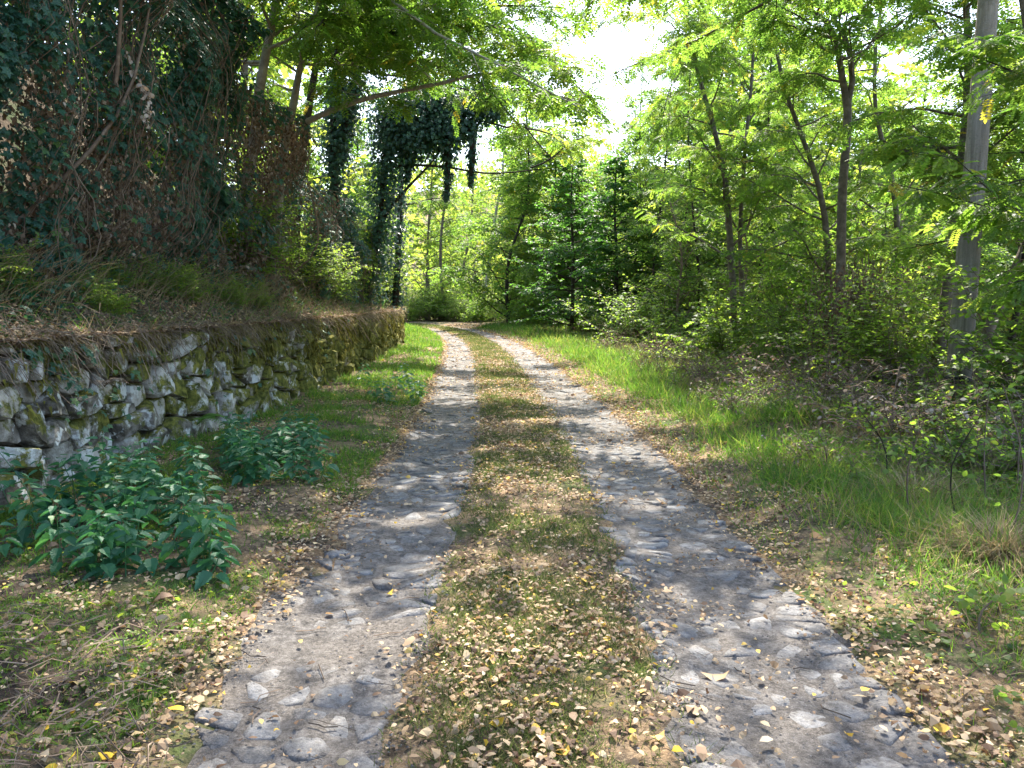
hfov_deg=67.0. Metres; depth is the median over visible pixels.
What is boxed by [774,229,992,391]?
bush
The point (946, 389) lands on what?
weed clump
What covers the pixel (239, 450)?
nettle plant
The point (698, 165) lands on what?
sapling
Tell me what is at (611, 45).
sky
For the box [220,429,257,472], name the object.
nettle plant
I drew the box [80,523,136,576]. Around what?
nettle plant
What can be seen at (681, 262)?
leafy sapling
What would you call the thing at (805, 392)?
weed clump
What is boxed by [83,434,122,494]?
nettle plant
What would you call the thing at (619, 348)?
dry weed
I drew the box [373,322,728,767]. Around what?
grass
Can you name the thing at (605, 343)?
dead bramble
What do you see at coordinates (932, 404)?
weed clump
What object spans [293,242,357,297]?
bush
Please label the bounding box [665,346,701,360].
weed clump
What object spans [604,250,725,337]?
bush
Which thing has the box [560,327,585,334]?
weed clump
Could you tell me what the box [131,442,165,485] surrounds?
nettle plant
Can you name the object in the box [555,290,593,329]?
bush
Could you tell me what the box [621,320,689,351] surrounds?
dry weed
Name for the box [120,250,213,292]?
bush
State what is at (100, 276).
straw
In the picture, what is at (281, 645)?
path
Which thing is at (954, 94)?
woodland tree
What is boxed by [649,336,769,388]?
dead bramble
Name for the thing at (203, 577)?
nettle plant
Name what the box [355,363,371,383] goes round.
nettle plant
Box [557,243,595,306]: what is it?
leafy sapling
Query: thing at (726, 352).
weed clump
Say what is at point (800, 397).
weed clump
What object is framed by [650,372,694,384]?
weed clump
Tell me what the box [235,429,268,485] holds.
nettle plant
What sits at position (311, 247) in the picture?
bush
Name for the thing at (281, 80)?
woodland tree
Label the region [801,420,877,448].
grass tussock
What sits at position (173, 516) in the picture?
nettle plant
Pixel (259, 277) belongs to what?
bush
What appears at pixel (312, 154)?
woodland tree
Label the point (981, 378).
dead bramble
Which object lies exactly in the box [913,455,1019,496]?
weed clump
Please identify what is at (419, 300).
bush
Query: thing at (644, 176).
woodland tree
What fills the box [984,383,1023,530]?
tall weed
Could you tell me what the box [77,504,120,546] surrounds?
nettle plant
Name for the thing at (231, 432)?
nettle plant
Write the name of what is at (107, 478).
nettle plant
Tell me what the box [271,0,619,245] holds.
locust tree
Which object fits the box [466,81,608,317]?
woodland tree
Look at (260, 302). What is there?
bush
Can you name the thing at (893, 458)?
tall weed
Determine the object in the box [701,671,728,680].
fallen leaf
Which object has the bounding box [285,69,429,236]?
woodland tree
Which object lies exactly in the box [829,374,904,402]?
weed clump
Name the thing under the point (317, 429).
nettle plant
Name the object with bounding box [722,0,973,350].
robinia tree
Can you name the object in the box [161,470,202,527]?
nettle plant
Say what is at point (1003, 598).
tall weed
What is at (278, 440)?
nettle plant
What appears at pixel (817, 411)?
weed clump
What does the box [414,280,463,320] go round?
bush
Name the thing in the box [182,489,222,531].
nettle plant
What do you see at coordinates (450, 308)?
bush
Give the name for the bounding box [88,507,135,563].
nettle plant
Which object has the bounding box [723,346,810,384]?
dry weed
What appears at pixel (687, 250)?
leafy sapling
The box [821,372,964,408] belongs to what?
dead bramble
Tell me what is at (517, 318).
bush
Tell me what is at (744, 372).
weed clump
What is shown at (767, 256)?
leafy sapling
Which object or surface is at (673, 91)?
woodland tree
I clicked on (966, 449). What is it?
weed clump
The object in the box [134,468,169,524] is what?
nettle plant
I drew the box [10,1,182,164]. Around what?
woodland tree
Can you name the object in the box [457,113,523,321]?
slender tree
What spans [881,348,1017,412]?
dry weed
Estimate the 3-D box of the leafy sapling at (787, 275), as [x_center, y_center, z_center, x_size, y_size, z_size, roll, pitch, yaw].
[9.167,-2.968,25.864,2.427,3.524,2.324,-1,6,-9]
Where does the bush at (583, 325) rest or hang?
on the ground at (976, 728)
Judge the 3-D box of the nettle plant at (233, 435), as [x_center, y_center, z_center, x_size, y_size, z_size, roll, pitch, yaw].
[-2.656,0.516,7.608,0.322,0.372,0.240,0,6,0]
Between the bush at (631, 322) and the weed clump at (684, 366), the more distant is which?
the bush at (631, 322)
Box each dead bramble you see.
[585,333,640,348]
[622,339,669,356]
[648,333,712,355]
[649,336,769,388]
[688,369,796,417]
[711,333,761,358]
[712,338,908,404]
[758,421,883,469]
[795,364,1019,451]
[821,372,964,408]
[825,358,940,391]
[838,341,992,390]
[887,358,998,385]
[916,361,1016,407]
[927,361,1016,402]
[973,416,1023,450]
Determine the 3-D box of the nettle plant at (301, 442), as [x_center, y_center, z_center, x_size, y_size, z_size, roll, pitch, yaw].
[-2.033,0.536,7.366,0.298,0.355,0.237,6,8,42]
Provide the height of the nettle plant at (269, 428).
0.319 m
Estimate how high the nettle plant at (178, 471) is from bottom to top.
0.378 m
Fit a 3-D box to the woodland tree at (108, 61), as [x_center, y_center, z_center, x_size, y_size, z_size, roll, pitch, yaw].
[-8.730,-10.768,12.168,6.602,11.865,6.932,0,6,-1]
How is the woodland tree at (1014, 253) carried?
on the ground at (976, 728)
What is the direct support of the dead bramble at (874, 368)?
on the ground at (976, 728)
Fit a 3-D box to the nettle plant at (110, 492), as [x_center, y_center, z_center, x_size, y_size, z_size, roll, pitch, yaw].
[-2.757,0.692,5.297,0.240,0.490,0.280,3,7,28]
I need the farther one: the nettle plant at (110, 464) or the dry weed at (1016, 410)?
the dry weed at (1016, 410)
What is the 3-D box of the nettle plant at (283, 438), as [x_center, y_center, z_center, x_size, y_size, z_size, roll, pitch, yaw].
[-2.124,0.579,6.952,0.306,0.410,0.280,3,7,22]
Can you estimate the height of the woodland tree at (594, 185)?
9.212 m
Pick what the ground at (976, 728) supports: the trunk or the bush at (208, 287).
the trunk
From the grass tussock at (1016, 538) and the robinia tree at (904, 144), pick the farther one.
the robinia tree at (904, 144)
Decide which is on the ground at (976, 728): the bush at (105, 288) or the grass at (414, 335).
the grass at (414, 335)
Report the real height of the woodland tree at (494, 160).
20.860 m
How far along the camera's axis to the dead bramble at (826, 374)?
10.83 m
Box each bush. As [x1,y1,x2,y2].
[0,229,43,289]
[0,243,32,280]
[0,243,58,292]
[39,262,114,292]
[73,273,144,315]
[77,275,135,306]
[85,254,148,288]
[96,266,136,288]
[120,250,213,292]
[149,262,212,301]
[160,255,206,286]
[160,266,224,297]
[174,188,287,252]
[199,273,256,299]
[214,280,255,307]
[215,158,319,277]
[215,271,253,289]
[234,200,339,282]
[234,225,353,290]
[237,278,283,305]
[238,287,277,309]
[241,264,268,285]
[289,233,379,298]
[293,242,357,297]
[330,259,367,301]
[342,228,383,288]
[344,267,371,284]
[351,268,391,295]
[362,277,388,303]
[374,242,418,297]
[377,249,416,298]
[399,284,431,313]
[400,294,422,321]
[402,285,462,320]
[406,288,457,320]
[407,285,436,320]
[408,279,452,319]
[414,280,456,303]
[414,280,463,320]
[432,299,467,321]
[435,294,474,320]
[440,289,490,321]
[449,288,474,319]
[461,296,491,321]
[463,298,499,321]
[478,286,510,320]
[481,301,516,322]
[491,297,522,323]
[503,269,562,324]
[504,299,529,324]
[514,296,566,326]
[545,299,568,328]
[551,280,580,310]
[554,273,707,343]
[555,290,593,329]
[565,262,605,309]
[565,293,625,331]
[574,302,607,328]
[581,289,648,338]
[591,292,633,331]
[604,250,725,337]
[611,275,745,337]
[621,304,712,347]
[623,283,729,330]
[651,278,778,357]
[690,190,937,358]
[695,298,778,333]
[706,298,831,369]
[713,252,928,358]
[750,235,910,336]
[751,298,834,359]
[752,278,950,377]
[766,247,932,380]
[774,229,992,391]
[849,219,1023,412]
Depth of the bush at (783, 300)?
18.02 m
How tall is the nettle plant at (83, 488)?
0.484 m
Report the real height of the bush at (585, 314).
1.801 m
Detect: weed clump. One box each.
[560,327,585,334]
[576,331,626,348]
[633,335,696,362]
[639,362,675,372]
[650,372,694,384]
[661,358,707,372]
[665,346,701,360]
[666,370,708,391]
[668,355,719,380]
[682,380,719,403]
[706,385,765,405]
[709,354,786,387]
[711,384,773,410]
[715,353,765,377]
[718,342,779,366]
[718,373,787,398]
[748,368,800,380]
[764,348,878,393]
[765,357,798,372]
[765,381,830,416]
[771,392,908,430]
[776,363,827,377]
[781,431,854,450]
[796,389,858,410]
[802,449,915,490]
[812,384,890,409]
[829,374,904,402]
[831,362,957,406]
[835,351,923,386]
[849,432,924,460]
[854,435,944,477]
[864,374,994,428]
[869,379,973,438]
[882,411,1019,474]
[883,411,1023,469]
[888,409,1021,448]
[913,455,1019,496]
[915,362,1018,412]
[953,381,1023,432]
[982,419,1023,479]
[999,431,1023,451]
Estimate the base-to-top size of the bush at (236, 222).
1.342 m
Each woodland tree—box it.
[3,2,172,78]
[4,0,246,187]
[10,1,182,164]
[158,0,371,240]
[170,0,330,230]
[221,16,318,198]
[227,0,329,221]
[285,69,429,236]
[298,52,414,246]
[348,175,417,292]
[374,169,448,298]
[388,144,476,319]
[414,216,474,318]
[417,88,585,324]
[430,171,506,319]
[431,203,502,298]
[451,92,571,299]
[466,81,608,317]
[477,142,560,319]
[485,145,558,303]
[500,165,622,311]
[519,108,627,241]
[538,167,609,293]
[563,163,622,263]
[567,91,728,297]
[575,163,709,327]
[592,78,757,325]
[601,6,801,331]
[643,1,862,314]
[700,0,940,302]
[738,32,933,316]
[763,37,948,308]
[796,153,928,322]
[832,60,962,346]
[846,84,1023,358]
[884,58,1023,359]
[908,108,1023,369]
[918,145,1023,372]
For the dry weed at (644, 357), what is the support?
on the ground at (976, 728)
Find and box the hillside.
[0,6,375,451]
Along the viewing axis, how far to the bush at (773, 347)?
15.68 m
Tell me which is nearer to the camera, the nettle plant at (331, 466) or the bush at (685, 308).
the nettle plant at (331, 466)
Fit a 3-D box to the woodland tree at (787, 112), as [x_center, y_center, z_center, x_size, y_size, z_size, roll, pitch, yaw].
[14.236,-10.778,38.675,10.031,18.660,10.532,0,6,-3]
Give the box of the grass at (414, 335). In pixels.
[0,323,444,767]
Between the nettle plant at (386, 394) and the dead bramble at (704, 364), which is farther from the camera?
the dead bramble at (704, 364)
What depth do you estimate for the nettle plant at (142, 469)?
5.27 m
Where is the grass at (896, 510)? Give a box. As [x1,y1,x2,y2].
[472,319,1023,766]
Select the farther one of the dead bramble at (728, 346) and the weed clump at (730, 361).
the dead bramble at (728, 346)
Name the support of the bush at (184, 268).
on the hillside
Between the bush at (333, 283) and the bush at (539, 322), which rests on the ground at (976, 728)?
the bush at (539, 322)
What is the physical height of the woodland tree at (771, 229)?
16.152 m
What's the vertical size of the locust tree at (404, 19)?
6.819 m
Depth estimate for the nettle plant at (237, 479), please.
6.19 m
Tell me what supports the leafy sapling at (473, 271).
on the ground at (976, 728)
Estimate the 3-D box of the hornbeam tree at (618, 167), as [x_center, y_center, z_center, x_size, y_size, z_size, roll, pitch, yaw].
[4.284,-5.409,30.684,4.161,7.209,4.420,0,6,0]
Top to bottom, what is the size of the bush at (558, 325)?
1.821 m
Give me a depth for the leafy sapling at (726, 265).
33.08 m
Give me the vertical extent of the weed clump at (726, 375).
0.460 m
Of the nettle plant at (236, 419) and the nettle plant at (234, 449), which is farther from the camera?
the nettle plant at (236, 419)
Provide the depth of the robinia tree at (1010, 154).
11.05 m
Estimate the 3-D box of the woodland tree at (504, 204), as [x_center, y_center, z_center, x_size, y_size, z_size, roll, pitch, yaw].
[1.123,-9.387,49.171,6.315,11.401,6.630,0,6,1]
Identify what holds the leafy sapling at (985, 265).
on the ground at (976, 728)
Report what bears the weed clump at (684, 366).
on the ground at (976, 728)
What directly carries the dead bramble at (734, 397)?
on the ground at (976, 728)
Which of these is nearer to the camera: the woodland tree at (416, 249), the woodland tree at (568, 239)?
the woodland tree at (568, 239)
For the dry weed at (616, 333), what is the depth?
23.95 m
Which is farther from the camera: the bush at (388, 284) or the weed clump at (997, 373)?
the bush at (388, 284)
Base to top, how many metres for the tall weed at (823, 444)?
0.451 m
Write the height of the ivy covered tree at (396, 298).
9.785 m
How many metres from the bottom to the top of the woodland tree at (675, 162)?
11.876 m
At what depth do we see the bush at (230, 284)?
11.27 m
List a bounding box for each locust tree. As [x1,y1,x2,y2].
[150,0,608,281]
[151,0,609,261]
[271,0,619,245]
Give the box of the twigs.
[0,300,1023,764]
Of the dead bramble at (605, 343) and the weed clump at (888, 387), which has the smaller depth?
the weed clump at (888, 387)
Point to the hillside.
(5, 123)
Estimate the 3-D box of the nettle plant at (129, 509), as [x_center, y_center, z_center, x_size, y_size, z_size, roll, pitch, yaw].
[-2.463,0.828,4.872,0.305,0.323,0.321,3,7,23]
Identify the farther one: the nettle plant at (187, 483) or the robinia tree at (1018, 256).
the robinia tree at (1018, 256)
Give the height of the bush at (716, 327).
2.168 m
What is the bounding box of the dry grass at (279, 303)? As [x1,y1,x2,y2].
[0,247,403,344]
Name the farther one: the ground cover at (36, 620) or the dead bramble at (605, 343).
the dead bramble at (605, 343)
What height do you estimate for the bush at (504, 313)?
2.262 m
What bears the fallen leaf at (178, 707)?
on the ground at (976, 728)
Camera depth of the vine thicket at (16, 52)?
6.69 m
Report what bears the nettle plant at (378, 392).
on the ground at (976, 728)
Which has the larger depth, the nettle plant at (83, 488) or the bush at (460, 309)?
the bush at (460, 309)
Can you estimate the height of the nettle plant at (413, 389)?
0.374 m
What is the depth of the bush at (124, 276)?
9.04 m
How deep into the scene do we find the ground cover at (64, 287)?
7.72 m
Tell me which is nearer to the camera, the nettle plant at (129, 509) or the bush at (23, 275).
the nettle plant at (129, 509)
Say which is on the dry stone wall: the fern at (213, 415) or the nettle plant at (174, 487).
the fern at (213, 415)
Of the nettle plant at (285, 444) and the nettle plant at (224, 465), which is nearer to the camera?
the nettle plant at (224, 465)
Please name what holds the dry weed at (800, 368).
on the ground at (976, 728)
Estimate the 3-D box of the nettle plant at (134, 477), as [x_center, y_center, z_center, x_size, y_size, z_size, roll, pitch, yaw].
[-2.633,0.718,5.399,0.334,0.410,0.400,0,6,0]
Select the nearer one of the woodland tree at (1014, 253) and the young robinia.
the young robinia
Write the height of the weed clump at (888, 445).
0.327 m
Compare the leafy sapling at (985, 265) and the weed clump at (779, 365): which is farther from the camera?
the leafy sapling at (985, 265)
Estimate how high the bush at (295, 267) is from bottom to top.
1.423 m
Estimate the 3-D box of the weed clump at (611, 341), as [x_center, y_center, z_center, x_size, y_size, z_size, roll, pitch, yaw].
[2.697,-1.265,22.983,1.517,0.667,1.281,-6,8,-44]
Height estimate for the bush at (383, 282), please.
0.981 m
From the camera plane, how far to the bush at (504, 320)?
49.85 m
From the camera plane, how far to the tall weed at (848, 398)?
8.19 m
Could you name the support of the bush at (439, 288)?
on the ground at (976, 728)
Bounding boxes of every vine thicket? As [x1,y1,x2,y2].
[0,0,75,267]
[0,0,184,286]
[57,0,273,286]
[159,74,322,302]
[259,176,372,303]
[346,219,390,303]
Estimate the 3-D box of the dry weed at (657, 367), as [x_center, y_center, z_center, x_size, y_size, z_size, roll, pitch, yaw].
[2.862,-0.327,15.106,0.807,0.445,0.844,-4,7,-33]
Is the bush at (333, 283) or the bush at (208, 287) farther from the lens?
the bush at (333, 283)
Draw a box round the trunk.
[944,0,998,401]
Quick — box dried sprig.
[105,13,154,128]
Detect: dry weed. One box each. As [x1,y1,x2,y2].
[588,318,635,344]
[604,343,632,354]
[614,344,675,364]
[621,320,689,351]
[636,357,674,373]
[667,361,744,390]
[669,340,722,366]
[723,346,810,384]
[747,344,840,387]
[788,359,927,428]
[837,343,919,385]
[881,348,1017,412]
[921,369,1023,440]
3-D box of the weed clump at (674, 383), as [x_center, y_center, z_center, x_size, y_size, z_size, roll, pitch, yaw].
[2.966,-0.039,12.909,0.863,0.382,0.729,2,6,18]
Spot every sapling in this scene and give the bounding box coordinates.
[454,241,492,319]
[481,283,500,319]
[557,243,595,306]
[589,239,634,313]
[596,48,678,291]
[604,49,714,332]
[604,202,660,309]
[622,190,728,334]
[628,57,729,312]
[641,254,678,301]
[645,196,729,335]
[646,52,753,332]
[684,190,785,338]
[685,228,757,320]
[703,53,818,319]
[718,259,763,318]
[733,38,841,325]
[746,215,801,303]
[765,246,817,320]
[829,203,888,270]
[832,232,887,318]
[858,182,947,353]
[864,219,943,349]
[926,223,1023,363]
[949,269,1007,365]
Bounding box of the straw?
[0,188,358,318]
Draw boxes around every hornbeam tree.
[503,154,630,330]
[569,155,671,335]
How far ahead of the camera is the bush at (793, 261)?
20.39 m
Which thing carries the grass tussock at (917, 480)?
on the ground at (976, 728)
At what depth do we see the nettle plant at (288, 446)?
6.68 m
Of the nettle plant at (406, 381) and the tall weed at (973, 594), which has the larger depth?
the nettle plant at (406, 381)
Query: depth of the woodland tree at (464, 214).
90.76 m
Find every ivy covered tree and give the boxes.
[285,7,375,302]
[354,0,611,317]
[384,28,481,312]
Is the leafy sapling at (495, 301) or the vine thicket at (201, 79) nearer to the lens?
the vine thicket at (201, 79)
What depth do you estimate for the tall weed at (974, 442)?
5.29 m
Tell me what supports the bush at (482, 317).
on the ground at (976, 728)
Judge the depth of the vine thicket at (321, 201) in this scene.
17.26 m
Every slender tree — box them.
[405,154,459,292]
[411,146,475,320]
[440,128,501,296]
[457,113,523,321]
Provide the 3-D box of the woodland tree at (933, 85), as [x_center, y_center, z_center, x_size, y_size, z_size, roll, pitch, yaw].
[18.504,-7.943,37.600,9.142,14.897,9.782,3,7,26]
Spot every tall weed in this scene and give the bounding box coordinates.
[803,424,847,469]
[835,380,876,433]
[850,405,916,478]
[879,415,942,517]
[921,413,989,515]
[928,581,1023,633]
[939,350,974,417]
[944,574,1023,617]
[950,384,1014,505]
[957,352,999,437]
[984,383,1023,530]
[989,375,1023,481]
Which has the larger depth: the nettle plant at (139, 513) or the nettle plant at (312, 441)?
the nettle plant at (312, 441)
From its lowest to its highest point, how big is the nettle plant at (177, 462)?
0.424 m
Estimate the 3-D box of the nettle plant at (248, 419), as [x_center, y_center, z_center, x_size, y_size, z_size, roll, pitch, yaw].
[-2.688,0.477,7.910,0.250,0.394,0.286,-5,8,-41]
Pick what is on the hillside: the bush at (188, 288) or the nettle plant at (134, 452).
the bush at (188, 288)
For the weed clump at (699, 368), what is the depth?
14.27 m
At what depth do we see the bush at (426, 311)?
56.33 m
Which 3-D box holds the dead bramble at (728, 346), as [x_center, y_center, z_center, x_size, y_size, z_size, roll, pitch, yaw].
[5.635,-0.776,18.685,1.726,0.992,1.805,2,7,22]
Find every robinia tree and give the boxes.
[556,0,1023,410]
[572,0,838,346]
[718,0,918,348]
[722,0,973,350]
[788,0,963,342]
[830,0,1023,383]
[879,23,1023,396]
[918,20,1023,379]
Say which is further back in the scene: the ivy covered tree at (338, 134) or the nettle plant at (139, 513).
the ivy covered tree at (338, 134)
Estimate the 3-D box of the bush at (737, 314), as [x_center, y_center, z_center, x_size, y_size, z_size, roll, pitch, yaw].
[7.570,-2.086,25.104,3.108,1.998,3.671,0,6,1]
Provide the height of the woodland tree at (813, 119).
13.414 m
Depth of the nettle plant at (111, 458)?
6.24 m
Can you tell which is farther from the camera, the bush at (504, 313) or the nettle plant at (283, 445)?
the bush at (504, 313)
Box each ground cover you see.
[0,193,387,344]
[0,359,433,767]
[544,321,1023,571]
[611,386,1023,732]
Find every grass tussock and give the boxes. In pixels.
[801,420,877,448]
[826,449,1013,517]
[859,492,1023,594]
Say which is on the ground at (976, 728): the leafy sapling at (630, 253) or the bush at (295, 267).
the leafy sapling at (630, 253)
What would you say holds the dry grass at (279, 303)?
on the hillside
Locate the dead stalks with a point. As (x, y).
(136, 762)
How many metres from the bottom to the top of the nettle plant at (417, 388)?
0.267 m
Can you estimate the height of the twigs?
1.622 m
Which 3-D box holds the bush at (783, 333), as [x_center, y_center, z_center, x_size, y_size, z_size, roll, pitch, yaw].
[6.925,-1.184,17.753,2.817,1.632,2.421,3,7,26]
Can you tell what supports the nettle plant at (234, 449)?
on the ground at (976, 728)
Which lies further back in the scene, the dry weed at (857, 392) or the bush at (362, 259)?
the bush at (362, 259)
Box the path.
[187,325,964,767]
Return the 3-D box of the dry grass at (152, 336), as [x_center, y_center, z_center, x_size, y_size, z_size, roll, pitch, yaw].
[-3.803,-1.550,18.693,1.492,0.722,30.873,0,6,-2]
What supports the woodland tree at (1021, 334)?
on the ground at (976, 728)
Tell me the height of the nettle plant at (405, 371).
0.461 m
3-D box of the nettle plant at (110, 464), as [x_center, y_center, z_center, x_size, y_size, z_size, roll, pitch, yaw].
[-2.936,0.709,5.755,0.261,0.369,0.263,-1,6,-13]
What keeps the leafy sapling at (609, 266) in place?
on the ground at (976, 728)
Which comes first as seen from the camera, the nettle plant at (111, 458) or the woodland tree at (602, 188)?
the nettle plant at (111, 458)
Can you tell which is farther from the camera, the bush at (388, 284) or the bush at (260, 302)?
the bush at (388, 284)
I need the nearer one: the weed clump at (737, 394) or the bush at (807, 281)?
the weed clump at (737, 394)
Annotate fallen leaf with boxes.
[154,592,173,599]
[168,705,183,709]
[403,637,414,646]
[672,745,683,751]
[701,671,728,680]
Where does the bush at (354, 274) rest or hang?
on the hillside
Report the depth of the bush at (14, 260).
6.99 m
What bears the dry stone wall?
on the ground at (976, 728)
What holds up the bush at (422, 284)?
on the ground at (976, 728)
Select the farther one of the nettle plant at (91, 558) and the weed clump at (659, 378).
the weed clump at (659, 378)
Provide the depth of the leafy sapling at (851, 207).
30.75 m
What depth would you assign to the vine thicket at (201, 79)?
10.50 m
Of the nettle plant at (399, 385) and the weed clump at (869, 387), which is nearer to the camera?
the weed clump at (869, 387)
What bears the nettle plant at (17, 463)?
on the ground at (976, 728)
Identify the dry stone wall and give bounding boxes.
[0,310,404,507]
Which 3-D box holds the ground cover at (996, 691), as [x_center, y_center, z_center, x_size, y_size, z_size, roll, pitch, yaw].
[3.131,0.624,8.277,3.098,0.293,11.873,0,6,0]
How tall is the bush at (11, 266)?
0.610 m
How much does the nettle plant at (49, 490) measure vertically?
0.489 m
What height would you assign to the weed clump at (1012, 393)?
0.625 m
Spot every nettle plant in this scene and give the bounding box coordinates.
[0,447,44,510]
[0,472,28,514]
[0,521,23,556]
[4,504,51,547]
[8,487,53,547]
[22,458,77,524]
[28,499,79,575]
[30,487,76,529]
[37,490,82,533]
[47,457,98,522]
[55,454,93,515]
[55,492,105,539]
[57,505,100,555]
[64,449,121,509]
[68,514,116,572]
[69,513,131,579]
[72,532,136,581]
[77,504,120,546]
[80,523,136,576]
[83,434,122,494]
[85,450,136,523]
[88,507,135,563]
[94,475,141,521]
[101,454,131,501]
[101,454,160,518]
[101,516,147,583]
[103,486,148,534]
[104,512,181,576]
[105,476,144,536]
[108,446,133,486]
[118,458,154,500]
[120,458,173,511]
[121,485,162,554]
[122,444,162,485]
[129,437,164,495]
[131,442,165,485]
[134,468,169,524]
[138,470,179,528]
[154,506,196,550]
[155,481,194,525]
[157,522,207,570]
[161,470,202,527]
[164,485,206,526]
[170,448,205,492]
[173,434,198,484]
[174,501,228,571]
[176,453,209,503]
[177,445,225,509]
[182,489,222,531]
[185,503,238,559]
[186,511,231,577]
[195,536,241,589]
[210,433,237,472]
[215,411,243,450]
[217,422,246,458]
[219,435,253,472]
[220,415,255,464]
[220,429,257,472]
[222,436,247,469]
[225,418,255,450]
[227,433,253,477]
[228,438,262,486]
[228,442,258,478]
[232,413,265,454]
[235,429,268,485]
[237,410,260,443]
[237,431,266,476]
[242,426,272,458]
[247,444,282,483]
[249,437,279,482]
[258,421,287,469]
[259,427,281,457]
[263,427,293,469]
[267,416,291,444]
[267,422,297,462]
[269,424,295,461]
[271,431,300,459]
[272,448,311,484]
[276,406,305,453]
[278,438,306,476]
[283,443,315,479]
[286,421,316,456]
[292,413,321,453]
[296,422,328,466]
[299,426,329,476]
[303,416,328,442]
[308,449,339,482]
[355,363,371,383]
[365,382,383,396]
[373,381,396,404]
[375,379,392,403]
[389,374,403,389]
[397,363,414,382]
[397,373,413,392]
[407,381,424,401]
[410,381,427,393]
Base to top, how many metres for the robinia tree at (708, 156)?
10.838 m
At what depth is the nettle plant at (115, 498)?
4.90 m
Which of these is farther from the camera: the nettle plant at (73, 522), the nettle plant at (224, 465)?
the nettle plant at (224, 465)
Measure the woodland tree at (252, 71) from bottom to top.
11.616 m
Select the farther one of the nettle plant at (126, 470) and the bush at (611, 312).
the bush at (611, 312)
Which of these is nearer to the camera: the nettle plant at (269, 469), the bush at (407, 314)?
the nettle plant at (269, 469)
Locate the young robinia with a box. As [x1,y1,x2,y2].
[852,15,1023,315]
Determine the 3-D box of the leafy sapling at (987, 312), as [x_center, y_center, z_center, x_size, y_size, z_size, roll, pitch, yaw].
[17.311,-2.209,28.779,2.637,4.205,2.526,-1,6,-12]
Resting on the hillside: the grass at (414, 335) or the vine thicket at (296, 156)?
the vine thicket at (296, 156)
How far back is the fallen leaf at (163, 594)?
3.87 m
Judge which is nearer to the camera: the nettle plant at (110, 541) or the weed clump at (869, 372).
the nettle plant at (110, 541)
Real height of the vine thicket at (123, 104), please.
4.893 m
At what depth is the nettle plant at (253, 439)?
7.14 m
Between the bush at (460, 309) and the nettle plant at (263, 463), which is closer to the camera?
the nettle plant at (263, 463)
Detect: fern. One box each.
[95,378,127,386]
[194,413,224,424]
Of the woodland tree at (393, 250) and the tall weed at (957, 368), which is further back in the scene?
the woodland tree at (393, 250)
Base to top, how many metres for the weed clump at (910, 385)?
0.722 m
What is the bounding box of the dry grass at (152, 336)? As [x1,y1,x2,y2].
[0,305,409,382]
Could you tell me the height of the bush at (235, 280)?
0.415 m
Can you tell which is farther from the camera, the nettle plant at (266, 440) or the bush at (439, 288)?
the bush at (439, 288)
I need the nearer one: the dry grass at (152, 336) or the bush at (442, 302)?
the dry grass at (152, 336)
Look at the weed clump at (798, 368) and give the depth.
14.32 m
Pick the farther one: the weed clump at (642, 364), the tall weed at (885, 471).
the weed clump at (642, 364)
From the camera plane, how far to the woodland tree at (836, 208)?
32.40 m
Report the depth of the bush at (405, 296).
59.31 m
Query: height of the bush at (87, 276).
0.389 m
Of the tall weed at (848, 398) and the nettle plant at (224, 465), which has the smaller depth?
the nettle plant at (224, 465)
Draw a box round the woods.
[353,153,1015,291]
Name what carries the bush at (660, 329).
on the ground at (976, 728)
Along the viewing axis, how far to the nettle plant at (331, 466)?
6.49 m
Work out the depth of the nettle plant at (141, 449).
5.88 m
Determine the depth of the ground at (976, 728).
3.71 m
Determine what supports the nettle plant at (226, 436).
on the ground at (976, 728)
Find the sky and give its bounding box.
[6,0,1020,205]
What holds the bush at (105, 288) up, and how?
on the hillside
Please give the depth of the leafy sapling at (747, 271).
22.76 m
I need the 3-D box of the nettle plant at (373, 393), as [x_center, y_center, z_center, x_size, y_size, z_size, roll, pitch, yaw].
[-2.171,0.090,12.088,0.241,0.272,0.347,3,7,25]
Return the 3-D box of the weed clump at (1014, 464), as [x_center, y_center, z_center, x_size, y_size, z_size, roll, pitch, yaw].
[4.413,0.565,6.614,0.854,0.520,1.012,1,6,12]
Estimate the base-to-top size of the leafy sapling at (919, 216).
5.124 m
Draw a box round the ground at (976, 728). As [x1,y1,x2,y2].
[0,188,1023,767]
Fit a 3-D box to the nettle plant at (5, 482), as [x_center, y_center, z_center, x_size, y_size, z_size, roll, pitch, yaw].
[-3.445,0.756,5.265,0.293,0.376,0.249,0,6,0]
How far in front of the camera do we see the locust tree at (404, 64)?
12.65 m
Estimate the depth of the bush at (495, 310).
51.02 m
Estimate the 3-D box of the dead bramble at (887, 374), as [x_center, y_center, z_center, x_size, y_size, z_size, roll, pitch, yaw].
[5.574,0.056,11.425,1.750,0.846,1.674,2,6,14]
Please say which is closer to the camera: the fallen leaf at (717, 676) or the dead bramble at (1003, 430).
the fallen leaf at (717, 676)
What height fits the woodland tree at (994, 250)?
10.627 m
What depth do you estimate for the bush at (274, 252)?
13.43 m
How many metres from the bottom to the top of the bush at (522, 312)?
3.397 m
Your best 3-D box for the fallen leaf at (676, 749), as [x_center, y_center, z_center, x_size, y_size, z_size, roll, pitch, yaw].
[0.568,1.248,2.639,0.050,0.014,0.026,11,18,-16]
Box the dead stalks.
[0,603,191,767]
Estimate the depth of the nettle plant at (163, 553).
4.33 m
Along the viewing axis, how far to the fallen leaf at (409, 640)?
3.48 m

